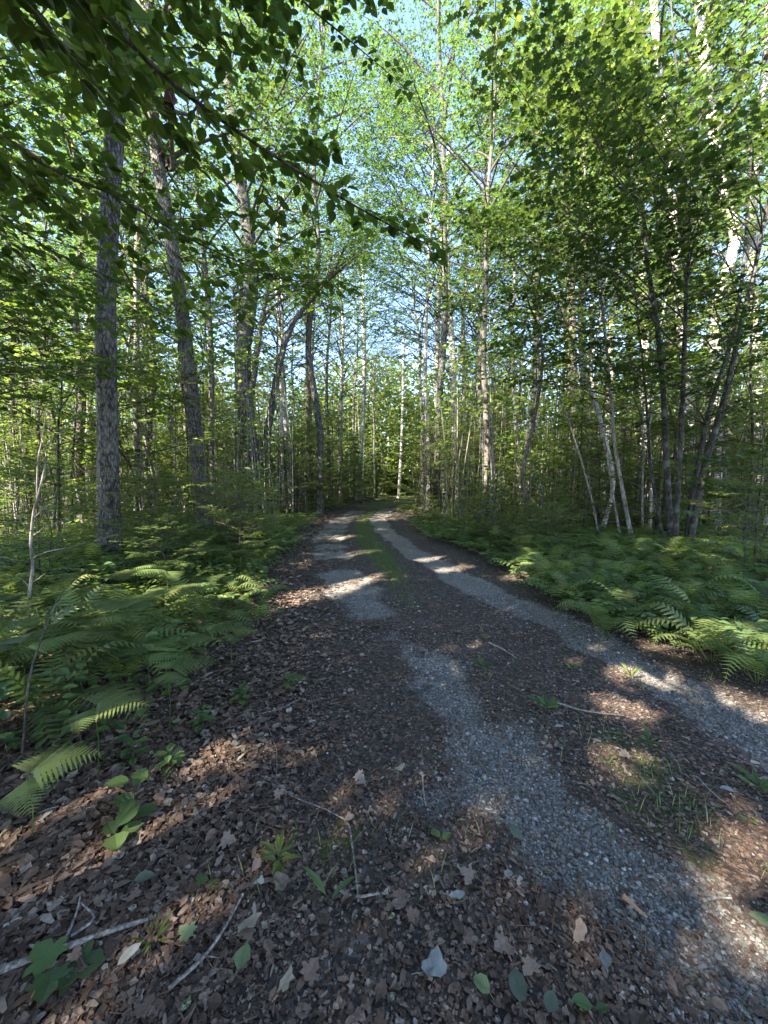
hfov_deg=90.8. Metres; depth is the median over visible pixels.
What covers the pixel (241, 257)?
forest tree
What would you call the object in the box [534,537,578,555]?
fern
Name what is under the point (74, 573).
bracken fern
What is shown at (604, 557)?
fern
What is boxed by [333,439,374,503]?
spruce tree
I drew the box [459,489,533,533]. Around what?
shrub
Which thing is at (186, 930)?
fallen leaf
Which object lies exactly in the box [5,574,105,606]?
fern
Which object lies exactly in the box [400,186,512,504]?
grey birch
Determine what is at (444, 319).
forest tree
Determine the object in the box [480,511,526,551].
shrub
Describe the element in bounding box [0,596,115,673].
fern
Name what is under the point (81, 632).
bracken fern
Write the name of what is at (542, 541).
fern
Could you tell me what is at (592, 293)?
forest tree
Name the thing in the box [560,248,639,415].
forest tree
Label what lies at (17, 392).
tree
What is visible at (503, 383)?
forest tree
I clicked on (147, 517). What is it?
shrub
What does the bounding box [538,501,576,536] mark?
shrub
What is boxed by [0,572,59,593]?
fern
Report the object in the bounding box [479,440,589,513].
leafy sapling
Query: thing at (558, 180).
rotten tree
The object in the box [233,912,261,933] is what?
fallen leaf
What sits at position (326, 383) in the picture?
forest tree
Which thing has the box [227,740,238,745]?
fallen leaf
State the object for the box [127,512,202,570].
shrub
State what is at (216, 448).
dead spruce
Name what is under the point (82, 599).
fern
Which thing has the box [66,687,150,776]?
bracken fern
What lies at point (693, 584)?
fern
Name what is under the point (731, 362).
sapling
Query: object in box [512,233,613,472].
forest tree
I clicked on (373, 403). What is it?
forest tree
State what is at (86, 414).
leafy sapling
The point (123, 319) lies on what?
forest tree
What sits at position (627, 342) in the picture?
forest tree
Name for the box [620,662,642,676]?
grass tuft
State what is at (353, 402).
forest tree
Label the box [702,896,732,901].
fallen stick
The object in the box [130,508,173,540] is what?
shrub
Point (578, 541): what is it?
fern
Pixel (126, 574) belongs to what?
bracken fern
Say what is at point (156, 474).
leafy sapling
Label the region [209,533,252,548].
fern
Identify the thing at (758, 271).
forest tree
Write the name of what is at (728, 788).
fallen leaf
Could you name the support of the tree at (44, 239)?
on the ground at (378, 521)
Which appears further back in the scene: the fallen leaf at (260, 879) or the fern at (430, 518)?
the fern at (430, 518)
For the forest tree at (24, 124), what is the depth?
11.54 m
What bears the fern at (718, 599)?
on the ground at (378, 521)
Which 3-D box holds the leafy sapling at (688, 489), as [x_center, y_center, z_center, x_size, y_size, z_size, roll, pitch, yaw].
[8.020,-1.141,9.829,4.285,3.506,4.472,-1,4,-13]
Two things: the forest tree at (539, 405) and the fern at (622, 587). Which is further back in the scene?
the forest tree at (539, 405)
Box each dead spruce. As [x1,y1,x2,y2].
[157,405,189,514]
[177,366,252,511]
[313,430,353,505]
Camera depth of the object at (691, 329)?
15.79 m
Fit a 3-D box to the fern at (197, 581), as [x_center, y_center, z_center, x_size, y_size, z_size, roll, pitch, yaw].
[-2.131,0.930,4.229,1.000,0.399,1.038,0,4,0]
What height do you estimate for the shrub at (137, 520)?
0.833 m
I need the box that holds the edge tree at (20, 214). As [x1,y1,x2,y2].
[0,9,121,521]
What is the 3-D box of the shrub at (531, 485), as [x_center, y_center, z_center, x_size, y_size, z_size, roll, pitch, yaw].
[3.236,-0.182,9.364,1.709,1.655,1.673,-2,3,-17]
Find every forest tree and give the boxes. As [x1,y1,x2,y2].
[0,0,255,512]
[0,6,197,519]
[0,8,103,221]
[0,44,100,517]
[0,63,212,511]
[0,228,79,419]
[4,167,148,496]
[5,10,200,308]
[18,124,158,506]
[18,226,66,379]
[21,117,214,484]
[22,0,309,520]
[37,154,190,421]
[50,163,206,501]
[84,228,176,388]
[126,231,236,434]
[131,157,267,463]
[148,213,255,506]
[154,185,326,499]
[155,232,262,395]
[166,0,433,513]
[196,202,302,417]
[216,234,341,503]
[254,298,334,491]
[259,360,312,443]
[265,277,364,501]
[274,170,395,500]
[296,282,381,418]
[320,275,405,497]
[327,0,568,510]
[335,338,407,491]
[343,347,401,480]
[346,41,522,508]
[353,0,608,509]
[359,335,416,495]
[360,220,463,502]
[364,0,646,520]
[394,291,477,486]
[400,265,498,439]
[410,203,543,500]
[413,241,555,443]
[428,320,499,428]
[429,232,530,502]
[431,214,545,389]
[440,0,638,506]
[460,271,562,490]
[470,371,510,418]
[471,345,529,420]
[488,253,588,490]
[492,204,654,497]
[493,236,633,435]
[493,326,562,490]
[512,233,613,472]
[515,147,660,414]
[520,375,556,427]
[539,22,757,512]
[558,156,725,503]
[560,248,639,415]
[571,0,767,528]
[575,3,767,512]
[576,240,746,487]
[577,282,702,443]
[587,203,714,491]
[594,145,767,498]
[622,159,767,512]
[623,310,708,416]
[629,187,742,433]
[654,266,767,398]
[657,3,767,238]
[668,128,767,506]
[690,95,767,281]
[694,231,767,381]
[718,196,767,323]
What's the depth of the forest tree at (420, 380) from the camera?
26.58 m
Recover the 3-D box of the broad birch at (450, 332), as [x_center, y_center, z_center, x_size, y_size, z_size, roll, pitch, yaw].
[2.071,-10.856,20.219,14.233,21.321,12.375,2,4,21]
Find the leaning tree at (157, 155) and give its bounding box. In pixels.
[23,0,317,533]
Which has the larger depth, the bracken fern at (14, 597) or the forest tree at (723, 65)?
the forest tree at (723, 65)
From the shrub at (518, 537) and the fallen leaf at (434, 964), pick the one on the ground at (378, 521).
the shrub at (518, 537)
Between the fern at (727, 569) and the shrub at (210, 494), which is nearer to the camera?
the fern at (727, 569)
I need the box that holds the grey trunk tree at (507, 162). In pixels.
[438,0,750,513]
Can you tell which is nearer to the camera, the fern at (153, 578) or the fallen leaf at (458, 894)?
the fallen leaf at (458, 894)
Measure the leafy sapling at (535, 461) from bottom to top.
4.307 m
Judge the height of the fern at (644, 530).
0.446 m
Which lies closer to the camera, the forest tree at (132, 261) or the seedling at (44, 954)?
the seedling at (44, 954)
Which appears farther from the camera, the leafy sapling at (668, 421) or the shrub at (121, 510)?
the leafy sapling at (668, 421)
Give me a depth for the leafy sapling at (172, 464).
18.50 m
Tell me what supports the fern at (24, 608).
on the leaf litter
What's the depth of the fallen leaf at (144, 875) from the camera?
1.38 m
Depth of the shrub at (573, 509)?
9.48 m
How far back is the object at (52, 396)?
16.98 m
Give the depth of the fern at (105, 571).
5.05 m
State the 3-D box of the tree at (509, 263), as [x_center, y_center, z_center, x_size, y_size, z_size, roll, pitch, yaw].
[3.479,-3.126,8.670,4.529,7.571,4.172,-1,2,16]
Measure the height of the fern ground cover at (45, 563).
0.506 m
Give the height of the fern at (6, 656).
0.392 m
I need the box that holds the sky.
[0,0,767,484]
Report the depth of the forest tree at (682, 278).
20.01 m
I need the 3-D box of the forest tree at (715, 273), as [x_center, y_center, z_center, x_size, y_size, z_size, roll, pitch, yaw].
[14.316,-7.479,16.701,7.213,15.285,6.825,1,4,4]
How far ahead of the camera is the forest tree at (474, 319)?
28.76 m
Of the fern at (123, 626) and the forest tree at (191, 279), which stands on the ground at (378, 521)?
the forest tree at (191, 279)
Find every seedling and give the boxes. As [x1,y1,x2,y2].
[22,935,104,1002]
[194,873,219,889]
[260,829,300,874]
[431,829,450,840]
[571,992,608,1013]
[738,815,758,825]
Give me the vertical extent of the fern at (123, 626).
0.441 m
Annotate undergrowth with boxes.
[0,495,767,768]
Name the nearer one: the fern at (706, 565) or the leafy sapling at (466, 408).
the fern at (706, 565)
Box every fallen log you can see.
[62,511,176,526]
[560,515,644,525]
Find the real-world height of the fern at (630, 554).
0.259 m
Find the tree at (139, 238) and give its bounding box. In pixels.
[9,12,258,524]
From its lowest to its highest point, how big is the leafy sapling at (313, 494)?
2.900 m
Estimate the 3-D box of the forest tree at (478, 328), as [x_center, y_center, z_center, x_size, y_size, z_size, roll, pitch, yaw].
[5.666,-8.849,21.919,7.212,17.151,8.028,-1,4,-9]
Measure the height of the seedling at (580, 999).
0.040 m
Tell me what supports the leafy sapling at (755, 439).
on the ground at (378, 521)
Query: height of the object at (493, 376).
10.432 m
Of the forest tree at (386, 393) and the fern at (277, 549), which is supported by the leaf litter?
the fern at (277, 549)
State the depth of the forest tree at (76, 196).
16.31 m
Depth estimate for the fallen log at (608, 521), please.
11.02 m
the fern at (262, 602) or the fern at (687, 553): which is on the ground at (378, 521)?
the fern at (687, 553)
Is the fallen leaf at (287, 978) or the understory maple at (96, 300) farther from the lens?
the understory maple at (96, 300)
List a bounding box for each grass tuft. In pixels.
[129,907,175,954]
[563,659,579,668]
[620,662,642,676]
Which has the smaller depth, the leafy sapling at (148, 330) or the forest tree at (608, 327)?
the leafy sapling at (148, 330)
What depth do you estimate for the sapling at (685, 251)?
7.39 m
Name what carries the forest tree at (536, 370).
on the ground at (378, 521)
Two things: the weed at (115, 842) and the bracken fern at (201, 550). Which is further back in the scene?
the bracken fern at (201, 550)
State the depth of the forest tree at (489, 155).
12.62 m
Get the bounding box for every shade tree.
[0,0,211,104]
[67,0,336,89]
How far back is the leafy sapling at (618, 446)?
17.58 m
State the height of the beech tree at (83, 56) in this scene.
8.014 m
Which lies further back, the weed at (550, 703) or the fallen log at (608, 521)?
the fallen log at (608, 521)
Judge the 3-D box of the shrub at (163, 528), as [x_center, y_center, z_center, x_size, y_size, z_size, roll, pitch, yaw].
[-2.790,0.525,4.880,1.390,1.074,1.331,4,6,44]
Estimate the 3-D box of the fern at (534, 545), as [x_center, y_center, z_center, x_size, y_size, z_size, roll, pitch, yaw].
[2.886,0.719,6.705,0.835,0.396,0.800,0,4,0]
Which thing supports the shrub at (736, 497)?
on the ground at (378, 521)
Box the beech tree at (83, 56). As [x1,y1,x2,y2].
[0,0,451,388]
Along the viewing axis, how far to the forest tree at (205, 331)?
22.90 m
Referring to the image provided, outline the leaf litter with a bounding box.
[0,504,767,1023]
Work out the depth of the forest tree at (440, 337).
32.69 m
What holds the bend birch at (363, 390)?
on the ground at (378, 521)
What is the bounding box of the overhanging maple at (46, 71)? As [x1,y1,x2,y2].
[0,0,164,327]
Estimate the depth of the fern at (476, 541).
7.93 m
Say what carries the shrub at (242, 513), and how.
on the ground at (378, 521)
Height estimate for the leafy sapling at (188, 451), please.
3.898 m
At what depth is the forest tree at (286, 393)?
36.86 m
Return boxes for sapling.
[0,259,214,535]
[0,281,220,528]
[0,339,251,531]
[0,352,122,518]
[0,381,86,519]
[0,385,68,505]
[0,386,56,522]
[0,404,71,501]
[5,407,117,632]
[21,568,86,754]
[34,348,264,521]
[121,386,259,502]
[123,462,187,504]
[124,425,235,499]
[152,417,245,505]
[152,434,208,502]
[153,388,281,502]
[163,442,277,497]
[208,424,279,497]
[227,423,345,506]
[261,452,341,511]
[271,426,340,494]
[273,415,367,501]
[291,411,387,506]
[299,445,349,492]
[314,438,372,500]
[331,458,378,497]
[335,460,387,492]
[356,473,386,497]
[370,395,472,505]
[371,439,476,511]
[389,422,459,493]
[393,415,480,510]
[421,433,501,508]
[423,377,555,509]
[428,424,512,510]
[431,182,620,535]
[437,85,641,539]
[446,0,682,538]
[450,411,536,493]
[459,414,535,490]
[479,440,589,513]
[489,282,600,536]
[499,180,671,537]
[499,429,555,494]
[499,448,545,500]
[502,435,593,503]
[504,367,700,526]
[508,392,634,502]
[510,0,767,539]
[510,423,608,506]
[521,322,767,532]
[526,405,676,522]
[535,364,706,500]
[544,427,633,513]
[564,249,767,534]
[579,147,767,538]
[592,433,655,487]
[604,53,767,542]
[608,394,767,526]
[616,388,740,499]
[620,405,767,522]
[625,433,708,509]
[638,206,767,542]
[669,344,767,519]
[671,390,767,571]
[682,375,767,512]
[683,362,767,519]
[710,367,767,505]
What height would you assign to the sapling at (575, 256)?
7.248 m
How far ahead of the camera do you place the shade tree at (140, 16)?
3.02 m
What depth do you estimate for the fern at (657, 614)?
3.68 m
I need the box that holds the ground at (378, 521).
[0,493,767,1023]
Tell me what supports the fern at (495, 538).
on the ground at (378, 521)
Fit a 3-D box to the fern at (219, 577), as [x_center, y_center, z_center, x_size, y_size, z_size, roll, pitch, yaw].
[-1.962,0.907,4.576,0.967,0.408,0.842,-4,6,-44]
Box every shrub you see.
[0,457,104,584]
[0,458,139,574]
[28,505,96,562]
[66,479,161,546]
[70,493,140,544]
[89,466,200,564]
[100,513,214,587]
[121,510,155,538]
[127,509,168,537]
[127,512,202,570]
[130,470,220,534]
[130,482,202,532]
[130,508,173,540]
[137,502,197,552]
[137,514,205,550]
[170,467,277,552]
[178,466,285,573]
[192,472,271,541]
[207,489,280,548]
[213,508,239,530]
[213,510,277,561]
[214,479,283,538]
[217,512,283,550]
[226,510,286,539]
[244,490,291,532]
[442,496,484,535]
[446,478,521,539]
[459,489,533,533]
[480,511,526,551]
[484,470,559,529]
[495,517,544,561]
[510,504,560,547]
[511,486,598,537]
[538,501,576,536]
[547,464,629,535]
[554,495,596,533]
[674,452,767,567]
[681,474,767,580]
[757,544,767,574]
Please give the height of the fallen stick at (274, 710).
0.010 m
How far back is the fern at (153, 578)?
4.93 m
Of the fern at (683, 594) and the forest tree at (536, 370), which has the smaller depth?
the fern at (683, 594)
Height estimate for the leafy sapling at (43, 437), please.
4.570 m
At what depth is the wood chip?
1.31 m
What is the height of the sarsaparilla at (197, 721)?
0.135 m
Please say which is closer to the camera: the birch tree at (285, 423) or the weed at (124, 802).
the weed at (124, 802)
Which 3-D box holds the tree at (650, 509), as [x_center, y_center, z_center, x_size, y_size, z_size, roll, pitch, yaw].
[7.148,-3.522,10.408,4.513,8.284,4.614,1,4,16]
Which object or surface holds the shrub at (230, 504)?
on the ground at (378, 521)
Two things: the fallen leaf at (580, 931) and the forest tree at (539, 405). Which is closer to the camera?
the fallen leaf at (580, 931)
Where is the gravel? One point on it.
(706, 960)
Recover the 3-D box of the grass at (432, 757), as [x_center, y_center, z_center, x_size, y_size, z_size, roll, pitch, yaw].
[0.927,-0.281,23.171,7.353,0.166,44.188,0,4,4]
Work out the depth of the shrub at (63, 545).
6.01 m
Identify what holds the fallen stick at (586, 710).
on the leaf litter
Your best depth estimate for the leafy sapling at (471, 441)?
16.75 m
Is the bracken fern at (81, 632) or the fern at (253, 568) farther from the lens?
the fern at (253, 568)
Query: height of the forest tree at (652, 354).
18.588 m
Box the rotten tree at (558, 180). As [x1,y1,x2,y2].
[454,0,687,514]
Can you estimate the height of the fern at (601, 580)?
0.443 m
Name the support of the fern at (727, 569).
on the ground at (378, 521)
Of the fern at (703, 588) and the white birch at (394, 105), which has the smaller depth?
the fern at (703, 588)
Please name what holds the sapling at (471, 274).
on the ground at (378, 521)
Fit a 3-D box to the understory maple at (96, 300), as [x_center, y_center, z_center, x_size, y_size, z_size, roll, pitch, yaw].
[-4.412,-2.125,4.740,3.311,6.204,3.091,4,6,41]
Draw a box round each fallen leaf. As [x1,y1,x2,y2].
[116,942,140,968]
[130,870,155,882]
[170,718,181,722]
[178,920,197,942]
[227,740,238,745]
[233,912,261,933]
[233,943,250,978]
[253,875,263,883]
[272,964,294,1001]
[273,871,289,898]
[392,763,404,770]
[411,945,446,976]
[444,890,464,898]
[474,973,494,1000]
[503,869,512,878]
[508,968,527,1016]
[509,825,522,842]
[543,990,559,1017]
[572,917,587,943]
[599,950,611,973]
[719,785,737,791]
[748,910,767,926]
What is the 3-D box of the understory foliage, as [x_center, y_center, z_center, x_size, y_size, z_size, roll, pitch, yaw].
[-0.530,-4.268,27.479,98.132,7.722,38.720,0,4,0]
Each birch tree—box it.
[207,146,338,505]
[220,131,346,508]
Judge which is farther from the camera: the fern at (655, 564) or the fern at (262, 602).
the fern at (655, 564)
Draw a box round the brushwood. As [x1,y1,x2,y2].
[0,292,767,541]
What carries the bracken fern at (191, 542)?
on the ground at (378, 521)
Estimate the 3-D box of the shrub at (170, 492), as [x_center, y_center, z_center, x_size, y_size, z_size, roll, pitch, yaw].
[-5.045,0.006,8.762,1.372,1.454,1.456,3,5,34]
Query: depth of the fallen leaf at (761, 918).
1.24 m
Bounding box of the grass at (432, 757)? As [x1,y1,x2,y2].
[0,497,767,905]
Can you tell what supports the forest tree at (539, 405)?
on the ground at (378, 521)
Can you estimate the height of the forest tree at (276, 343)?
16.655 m
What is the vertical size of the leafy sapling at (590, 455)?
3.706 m
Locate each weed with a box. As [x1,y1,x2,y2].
[102,802,143,851]
[104,768,157,816]
[302,865,355,901]
[469,656,490,669]
[528,694,559,710]
[638,724,660,744]
[732,762,767,791]
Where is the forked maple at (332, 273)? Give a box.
[101,0,395,513]
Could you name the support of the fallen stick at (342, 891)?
on the leaf litter
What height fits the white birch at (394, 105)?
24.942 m
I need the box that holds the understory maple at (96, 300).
[0,254,175,415]
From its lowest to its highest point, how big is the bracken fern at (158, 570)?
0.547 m
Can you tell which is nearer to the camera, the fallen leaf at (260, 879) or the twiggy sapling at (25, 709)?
the fallen leaf at (260, 879)
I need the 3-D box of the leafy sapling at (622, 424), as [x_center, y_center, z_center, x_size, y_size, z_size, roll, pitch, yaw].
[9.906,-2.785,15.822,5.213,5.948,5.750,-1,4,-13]
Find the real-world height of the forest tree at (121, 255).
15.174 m
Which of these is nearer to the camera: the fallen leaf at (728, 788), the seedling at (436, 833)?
the seedling at (436, 833)
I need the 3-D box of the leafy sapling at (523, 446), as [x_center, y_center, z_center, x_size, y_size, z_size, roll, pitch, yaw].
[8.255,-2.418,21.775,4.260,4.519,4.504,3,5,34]
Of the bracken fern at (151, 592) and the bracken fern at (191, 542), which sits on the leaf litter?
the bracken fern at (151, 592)
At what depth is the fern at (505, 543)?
7.41 m
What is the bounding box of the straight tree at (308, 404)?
[184,15,416,506]
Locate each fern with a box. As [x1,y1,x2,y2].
[0,561,46,585]
[0,572,40,588]
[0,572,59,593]
[0,590,14,601]
[0,593,42,606]
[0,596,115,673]
[0,616,45,672]
[0,627,52,672]
[0,628,92,722]
[0,631,155,749]
[0,743,104,841]
[3,607,56,664]
[4,627,114,666]
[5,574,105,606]
[27,584,125,633]
[41,585,174,622]
[41,618,106,647]
[48,597,169,659]
[51,542,122,566]
[54,623,193,689]
[59,571,93,586]
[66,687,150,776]
[70,607,178,667]
[83,598,157,664]
[87,566,126,583]
[98,569,161,588]
[109,552,153,565]
[111,593,167,601]
[119,638,183,709]
[123,533,143,536]
[124,586,173,610]
[130,568,184,603]
[133,564,170,589]
[142,535,188,552]
[143,545,184,554]
[143,567,178,586]
[150,541,187,565]
[150,654,221,730]
[152,630,227,667]
[154,559,192,573]
[158,595,260,625]
[161,573,238,610]
[166,608,234,644]
[170,534,206,555]
[172,583,220,599]
[177,539,210,560]
[181,619,256,679]
[189,575,262,599]
[191,548,223,576]
[194,544,232,558]
[196,575,258,595]
[201,550,261,568]
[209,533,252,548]
[217,584,290,622]
[221,625,258,666]
[224,549,256,582]
[224,559,269,577]
[230,546,285,562]
[238,540,265,559]
[256,540,287,557]
[267,539,291,555]
[274,538,295,553]
[277,531,303,540]
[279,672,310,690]
[415,516,438,523]
[443,528,474,545]
[456,534,491,550]
[468,529,500,537]
[472,537,513,555]
[479,525,517,548]
[487,533,525,550]
[492,540,523,551]
[496,534,549,550]
[496,543,540,559]
[499,547,546,566]
[512,545,578,572]
[513,552,587,584]
[520,535,560,550]
[525,542,559,558]
[532,556,608,583]
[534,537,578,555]
[535,569,607,610]
[540,564,625,583]
[546,567,632,590]
[552,569,635,604]
[554,597,670,640]
[557,537,596,547]
[561,553,600,571]
[568,579,683,623]
[573,553,637,583]
[574,546,626,565]
[574,581,668,609]
[582,539,660,568]
[582,559,646,583]
[586,532,625,549]
[594,595,698,640]
[598,547,676,570]
[601,556,663,583]
[614,545,642,555]
[617,538,686,570]
[621,538,670,555]
[622,523,658,534]
[627,539,698,562]
[627,557,678,575]
[627,601,767,664]
[632,535,717,563]
[637,543,731,566]
[637,555,731,586]
[640,576,760,628]
[642,580,690,594]
[646,552,707,577]
[647,581,751,613]
[649,538,681,556]
[649,617,712,645]
[653,560,733,576]
[667,577,728,592]
[669,536,735,563]
[679,558,741,586]
[679,625,767,683]
[682,565,767,594]
[682,576,759,602]
[682,594,766,629]
[685,579,767,620]
[689,614,743,643]
[692,621,767,671]
[702,574,767,600]
[707,543,767,568]
[710,570,764,588]
[714,595,767,652]
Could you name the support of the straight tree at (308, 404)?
on the ground at (378, 521)
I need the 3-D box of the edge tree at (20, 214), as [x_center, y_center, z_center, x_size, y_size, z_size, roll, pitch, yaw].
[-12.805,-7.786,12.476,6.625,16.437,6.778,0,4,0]
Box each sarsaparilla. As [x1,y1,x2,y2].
[112,729,150,765]
[152,743,186,778]
[186,704,216,732]
[230,683,250,704]
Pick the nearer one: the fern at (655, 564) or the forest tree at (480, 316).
the fern at (655, 564)
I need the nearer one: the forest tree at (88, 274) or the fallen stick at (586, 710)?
the fallen stick at (586, 710)
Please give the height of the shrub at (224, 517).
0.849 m
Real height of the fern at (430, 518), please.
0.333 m
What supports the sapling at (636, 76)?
on the ground at (378, 521)
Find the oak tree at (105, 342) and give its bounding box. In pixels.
[0,0,365,560]
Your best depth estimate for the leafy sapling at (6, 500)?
8.95 m
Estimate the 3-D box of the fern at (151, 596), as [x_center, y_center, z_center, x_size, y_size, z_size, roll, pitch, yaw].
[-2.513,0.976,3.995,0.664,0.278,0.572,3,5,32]
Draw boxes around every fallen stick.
[0,895,148,974]
[168,893,243,989]
[258,701,294,713]
[265,720,358,901]
[334,884,379,897]
[408,685,433,693]
[421,772,425,805]
[488,642,517,658]
[558,702,621,715]
[637,772,698,819]
[696,776,726,803]
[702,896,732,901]
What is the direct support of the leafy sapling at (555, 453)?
on the ground at (378, 521)
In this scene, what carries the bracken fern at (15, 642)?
on the leaf litter
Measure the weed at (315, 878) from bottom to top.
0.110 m
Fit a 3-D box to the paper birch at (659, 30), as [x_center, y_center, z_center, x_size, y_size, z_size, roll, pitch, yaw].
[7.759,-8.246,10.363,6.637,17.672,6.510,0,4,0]
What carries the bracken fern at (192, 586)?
on the ground at (378, 521)
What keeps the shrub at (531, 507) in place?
on the ground at (378, 521)
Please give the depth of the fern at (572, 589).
4.36 m
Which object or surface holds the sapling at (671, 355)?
on the ground at (378, 521)
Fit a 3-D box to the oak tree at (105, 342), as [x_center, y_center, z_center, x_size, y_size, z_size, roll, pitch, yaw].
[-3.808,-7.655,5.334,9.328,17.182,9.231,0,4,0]
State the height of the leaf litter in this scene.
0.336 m
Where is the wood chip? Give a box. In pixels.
[622,893,647,917]
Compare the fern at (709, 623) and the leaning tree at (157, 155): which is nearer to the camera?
the fern at (709, 623)
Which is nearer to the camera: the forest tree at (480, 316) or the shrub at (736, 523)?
the shrub at (736, 523)
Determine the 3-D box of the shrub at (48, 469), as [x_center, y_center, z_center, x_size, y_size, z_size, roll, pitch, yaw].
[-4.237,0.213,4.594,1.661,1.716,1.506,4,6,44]
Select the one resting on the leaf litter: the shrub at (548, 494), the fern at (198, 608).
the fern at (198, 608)
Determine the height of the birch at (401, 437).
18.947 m
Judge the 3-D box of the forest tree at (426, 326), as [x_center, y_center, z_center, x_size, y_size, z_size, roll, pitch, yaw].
[2.116,-10.563,19.783,8.722,20.974,9.115,-1,4,-13]
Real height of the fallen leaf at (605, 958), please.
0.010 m
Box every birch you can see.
[257,188,434,500]
[281,0,555,505]
[285,174,433,500]
[295,24,564,505]
[373,307,431,497]
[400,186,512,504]
[513,0,766,516]
[525,0,767,523]
[591,0,767,528]
[605,0,767,526]
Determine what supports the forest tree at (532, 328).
on the ground at (378, 521)
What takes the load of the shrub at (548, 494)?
on the ground at (378, 521)
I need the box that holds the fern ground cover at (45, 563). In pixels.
[0,493,767,668]
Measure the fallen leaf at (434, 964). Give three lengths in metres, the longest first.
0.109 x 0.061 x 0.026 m
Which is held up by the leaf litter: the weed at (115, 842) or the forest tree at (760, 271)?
the weed at (115, 842)
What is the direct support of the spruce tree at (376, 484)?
on the ground at (378, 521)
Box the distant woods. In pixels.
[0,307,767,497]
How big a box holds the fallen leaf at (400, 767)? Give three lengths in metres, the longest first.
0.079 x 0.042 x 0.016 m
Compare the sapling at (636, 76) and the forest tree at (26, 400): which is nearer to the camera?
the sapling at (636, 76)
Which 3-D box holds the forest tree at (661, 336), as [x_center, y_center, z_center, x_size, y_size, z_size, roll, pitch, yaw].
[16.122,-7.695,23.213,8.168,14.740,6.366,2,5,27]
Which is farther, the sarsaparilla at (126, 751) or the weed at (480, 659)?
the weed at (480, 659)
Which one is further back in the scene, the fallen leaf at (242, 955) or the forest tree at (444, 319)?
the forest tree at (444, 319)
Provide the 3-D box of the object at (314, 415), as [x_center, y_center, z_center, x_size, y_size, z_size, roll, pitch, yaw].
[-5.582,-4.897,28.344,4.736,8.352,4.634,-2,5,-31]
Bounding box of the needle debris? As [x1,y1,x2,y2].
[0,553,767,1023]
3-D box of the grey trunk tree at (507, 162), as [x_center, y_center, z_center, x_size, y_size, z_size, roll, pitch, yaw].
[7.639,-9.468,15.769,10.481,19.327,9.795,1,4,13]
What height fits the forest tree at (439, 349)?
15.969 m
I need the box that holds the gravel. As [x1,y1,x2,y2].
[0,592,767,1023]
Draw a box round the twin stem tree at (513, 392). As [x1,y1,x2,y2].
[414,171,598,509]
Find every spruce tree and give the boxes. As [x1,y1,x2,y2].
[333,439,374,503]
[360,453,396,501]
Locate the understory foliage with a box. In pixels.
[0,246,767,534]
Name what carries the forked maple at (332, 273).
on the ground at (378, 521)
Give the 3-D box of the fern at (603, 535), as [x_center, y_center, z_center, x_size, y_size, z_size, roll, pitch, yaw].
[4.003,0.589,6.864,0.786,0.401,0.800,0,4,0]
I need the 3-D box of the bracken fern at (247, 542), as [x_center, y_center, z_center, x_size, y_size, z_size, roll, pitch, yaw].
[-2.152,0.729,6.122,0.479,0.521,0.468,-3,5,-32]
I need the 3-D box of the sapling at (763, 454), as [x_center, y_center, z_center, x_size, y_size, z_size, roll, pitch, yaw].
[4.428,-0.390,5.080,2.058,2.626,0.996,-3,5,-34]
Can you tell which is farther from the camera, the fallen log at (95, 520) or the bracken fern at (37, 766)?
the fallen log at (95, 520)

